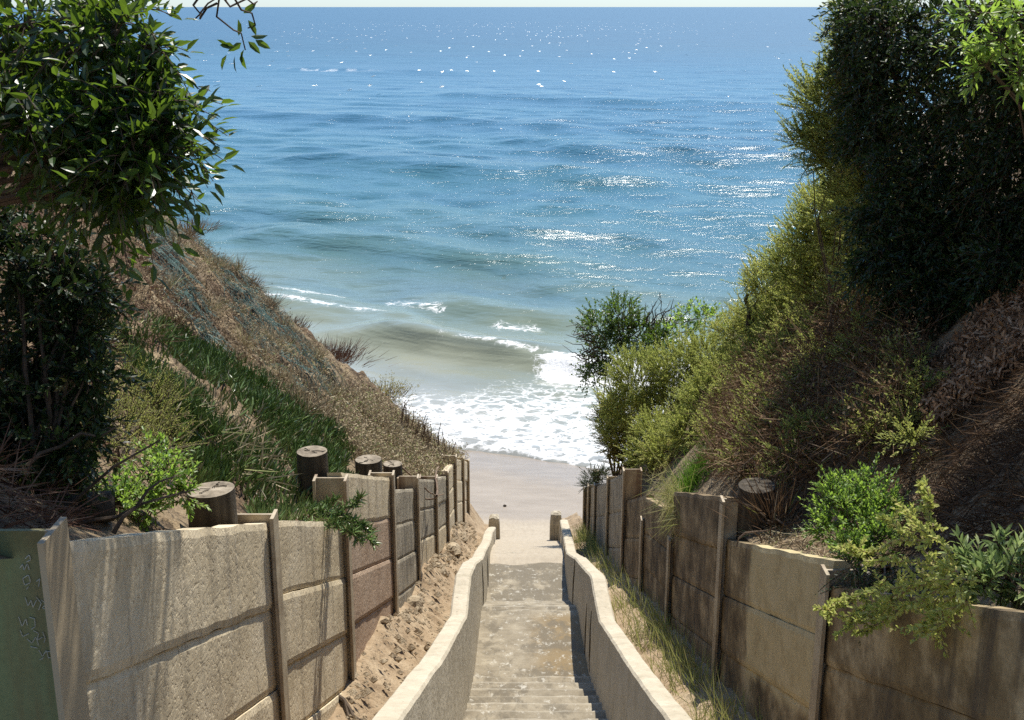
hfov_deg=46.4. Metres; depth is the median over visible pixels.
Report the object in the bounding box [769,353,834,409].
shrub
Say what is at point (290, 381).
dry scrub
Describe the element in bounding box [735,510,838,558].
twig litter
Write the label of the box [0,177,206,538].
hanging brush
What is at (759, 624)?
retaining wall
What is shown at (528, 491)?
beach
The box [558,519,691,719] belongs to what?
parapet wall
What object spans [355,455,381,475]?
timber pile
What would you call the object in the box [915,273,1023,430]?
leaf litter
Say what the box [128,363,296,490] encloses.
fallen sticks
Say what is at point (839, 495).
leafy shrub
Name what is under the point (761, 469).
shrub
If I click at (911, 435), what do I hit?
shrub
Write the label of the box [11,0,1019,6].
sky
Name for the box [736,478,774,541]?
timber pile
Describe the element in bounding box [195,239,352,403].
erosion netting
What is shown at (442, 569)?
stone
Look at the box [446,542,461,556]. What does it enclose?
stone
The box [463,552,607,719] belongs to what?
staircase
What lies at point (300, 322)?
twiggy bush
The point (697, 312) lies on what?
sea bush
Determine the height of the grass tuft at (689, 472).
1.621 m
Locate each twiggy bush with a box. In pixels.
[177,217,225,236]
[283,312,322,327]
[316,332,397,367]
[708,465,821,536]
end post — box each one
[489,514,499,538]
[550,510,561,539]
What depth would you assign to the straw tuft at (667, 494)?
13.66 m
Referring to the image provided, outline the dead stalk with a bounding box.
[744,293,757,343]
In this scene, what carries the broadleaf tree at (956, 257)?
on the hillside at (706, 488)
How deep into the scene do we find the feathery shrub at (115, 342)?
9.08 m
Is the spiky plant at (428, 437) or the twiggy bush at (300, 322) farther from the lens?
the twiggy bush at (300, 322)
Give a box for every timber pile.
[187,481,237,527]
[297,446,328,501]
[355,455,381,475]
[383,460,402,489]
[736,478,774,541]
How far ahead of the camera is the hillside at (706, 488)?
9.63 m
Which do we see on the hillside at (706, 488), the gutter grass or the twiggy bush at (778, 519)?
the twiggy bush at (778, 519)
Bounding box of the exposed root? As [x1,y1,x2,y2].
[338,694,362,719]
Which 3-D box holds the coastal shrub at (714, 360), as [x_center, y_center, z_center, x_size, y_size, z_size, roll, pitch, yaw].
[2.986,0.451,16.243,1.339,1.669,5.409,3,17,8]
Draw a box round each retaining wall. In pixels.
[0,454,469,719]
[582,467,1023,719]
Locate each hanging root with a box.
[402,466,443,499]
[736,526,776,546]
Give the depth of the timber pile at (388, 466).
15.73 m
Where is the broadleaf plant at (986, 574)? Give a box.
[927,522,1023,609]
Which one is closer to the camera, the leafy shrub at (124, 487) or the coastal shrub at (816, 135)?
the leafy shrub at (124, 487)
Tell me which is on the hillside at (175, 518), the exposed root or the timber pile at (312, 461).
the timber pile at (312, 461)
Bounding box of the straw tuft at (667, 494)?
[634,446,695,561]
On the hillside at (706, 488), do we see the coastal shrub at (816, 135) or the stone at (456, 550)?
the coastal shrub at (816, 135)
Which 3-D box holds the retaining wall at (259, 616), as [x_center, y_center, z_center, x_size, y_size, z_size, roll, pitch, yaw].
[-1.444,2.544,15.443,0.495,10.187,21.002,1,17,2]
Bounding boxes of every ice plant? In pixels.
[110,309,359,520]
[288,487,381,549]
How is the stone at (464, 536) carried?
on the soil at (380, 695)
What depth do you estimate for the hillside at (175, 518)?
11.09 m
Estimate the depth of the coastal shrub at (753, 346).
14.10 m
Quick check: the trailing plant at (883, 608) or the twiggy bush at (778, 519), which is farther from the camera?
the twiggy bush at (778, 519)
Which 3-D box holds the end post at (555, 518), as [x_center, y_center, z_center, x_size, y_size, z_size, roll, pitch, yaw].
[0.900,3.815,24.597,0.265,1.517,0.261,0,16,0]
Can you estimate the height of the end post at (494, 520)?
1.265 m
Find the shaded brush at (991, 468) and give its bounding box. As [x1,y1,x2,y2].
[869,298,1023,600]
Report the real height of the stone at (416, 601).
0.218 m
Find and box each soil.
[328,504,488,719]
[562,512,755,719]
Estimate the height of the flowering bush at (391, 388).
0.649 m
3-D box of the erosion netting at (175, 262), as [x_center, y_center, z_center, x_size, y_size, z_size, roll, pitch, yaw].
[-5.755,-0.143,20.802,1.566,4.978,12.353,-4,17,-15]
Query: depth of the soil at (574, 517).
12.46 m
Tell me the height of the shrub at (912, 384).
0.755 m
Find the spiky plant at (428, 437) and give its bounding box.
[389,400,455,456]
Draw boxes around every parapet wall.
[372,527,495,719]
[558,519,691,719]
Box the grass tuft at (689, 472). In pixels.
[650,421,724,505]
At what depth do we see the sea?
85.75 m
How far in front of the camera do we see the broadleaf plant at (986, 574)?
5.55 m
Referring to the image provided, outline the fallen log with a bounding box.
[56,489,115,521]
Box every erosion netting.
[141,206,233,355]
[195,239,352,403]
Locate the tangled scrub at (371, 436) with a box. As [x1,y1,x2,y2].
[309,377,470,476]
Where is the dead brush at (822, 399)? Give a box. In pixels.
[675,262,954,519]
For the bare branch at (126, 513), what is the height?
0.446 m
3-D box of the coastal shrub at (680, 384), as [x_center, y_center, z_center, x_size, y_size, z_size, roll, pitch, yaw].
[2.877,0.660,19.882,2.244,2.726,4.283,-7,18,-21]
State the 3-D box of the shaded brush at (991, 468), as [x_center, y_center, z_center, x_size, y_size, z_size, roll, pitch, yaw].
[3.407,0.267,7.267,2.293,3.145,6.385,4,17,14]
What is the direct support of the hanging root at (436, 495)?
hanging from the retaining wall at (259, 616)
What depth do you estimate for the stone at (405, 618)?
13.79 m
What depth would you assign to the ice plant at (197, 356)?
10.74 m
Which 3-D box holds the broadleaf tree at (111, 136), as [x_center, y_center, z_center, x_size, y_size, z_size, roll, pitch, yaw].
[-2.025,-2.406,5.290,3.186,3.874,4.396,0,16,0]
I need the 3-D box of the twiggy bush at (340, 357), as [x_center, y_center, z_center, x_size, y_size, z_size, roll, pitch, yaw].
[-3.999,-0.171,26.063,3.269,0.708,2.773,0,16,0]
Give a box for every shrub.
[0,185,153,517]
[16,426,211,531]
[79,339,208,480]
[98,316,130,370]
[581,389,644,475]
[586,316,735,453]
[614,398,708,479]
[683,333,762,449]
[701,244,821,359]
[713,386,830,479]
[718,271,888,420]
[738,440,790,493]
[742,161,891,316]
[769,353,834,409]
[773,0,928,345]
[787,399,841,447]
[793,452,922,574]
[811,152,895,318]
[815,550,928,644]
[826,385,949,468]
[853,323,950,409]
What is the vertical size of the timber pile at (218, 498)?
0.724 m
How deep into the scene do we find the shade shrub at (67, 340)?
5.63 m
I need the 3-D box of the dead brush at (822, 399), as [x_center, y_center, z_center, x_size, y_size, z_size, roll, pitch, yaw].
[3.077,0.248,13.251,2.488,3.710,8.288,2,17,6]
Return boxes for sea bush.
[564,286,704,475]
[662,296,730,345]
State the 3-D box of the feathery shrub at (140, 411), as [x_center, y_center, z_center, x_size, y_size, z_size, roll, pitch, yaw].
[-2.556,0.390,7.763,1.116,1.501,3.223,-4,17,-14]
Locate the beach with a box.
[456,449,613,526]
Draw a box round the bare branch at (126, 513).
[25,426,192,534]
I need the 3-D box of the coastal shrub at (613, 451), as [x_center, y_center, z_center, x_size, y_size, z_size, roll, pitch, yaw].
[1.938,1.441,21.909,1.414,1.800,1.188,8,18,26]
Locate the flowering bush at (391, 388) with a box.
[368,370,421,404]
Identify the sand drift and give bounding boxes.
[490,525,564,564]
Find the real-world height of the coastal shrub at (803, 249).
2.399 m
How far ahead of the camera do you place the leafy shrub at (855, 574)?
7.20 m
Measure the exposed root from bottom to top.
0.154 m
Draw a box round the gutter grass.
[569,516,762,719]
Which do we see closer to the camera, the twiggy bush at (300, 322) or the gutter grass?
the gutter grass
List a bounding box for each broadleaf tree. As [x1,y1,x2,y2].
[0,0,269,302]
[808,0,1023,347]
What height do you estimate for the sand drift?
2.709 m
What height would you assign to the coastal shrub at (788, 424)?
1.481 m
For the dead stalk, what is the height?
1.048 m
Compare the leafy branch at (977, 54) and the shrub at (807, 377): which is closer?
the leafy branch at (977, 54)
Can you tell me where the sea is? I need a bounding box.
[0,7,1001,468]
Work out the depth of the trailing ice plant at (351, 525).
9.43 m
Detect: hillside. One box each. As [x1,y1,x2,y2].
[0,134,425,558]
[618,82,1023,610]
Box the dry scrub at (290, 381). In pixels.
[74,201,469,475]
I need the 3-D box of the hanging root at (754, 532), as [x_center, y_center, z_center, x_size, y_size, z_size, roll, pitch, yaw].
[2.054,1.502,10.040,0.336,0.226,0.018,0,16,0]
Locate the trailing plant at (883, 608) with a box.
[812,475,979,658]
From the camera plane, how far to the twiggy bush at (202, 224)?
24.82 m
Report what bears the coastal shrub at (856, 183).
on the hillside at (706, 488)
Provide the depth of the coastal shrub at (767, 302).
17.36 m
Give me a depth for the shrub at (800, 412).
10.90 m
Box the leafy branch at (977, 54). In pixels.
[931,0,1023,135]
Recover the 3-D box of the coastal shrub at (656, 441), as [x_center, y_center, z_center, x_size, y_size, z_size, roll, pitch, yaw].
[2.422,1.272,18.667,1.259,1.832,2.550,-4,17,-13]
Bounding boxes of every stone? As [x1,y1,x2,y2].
[399,613,410,623]
[407,595,422,612]
[436,562,445,574]
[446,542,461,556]
[458,531,466,541]
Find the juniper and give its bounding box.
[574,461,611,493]
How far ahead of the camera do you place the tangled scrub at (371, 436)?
20.06 m
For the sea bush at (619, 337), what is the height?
3.882 m

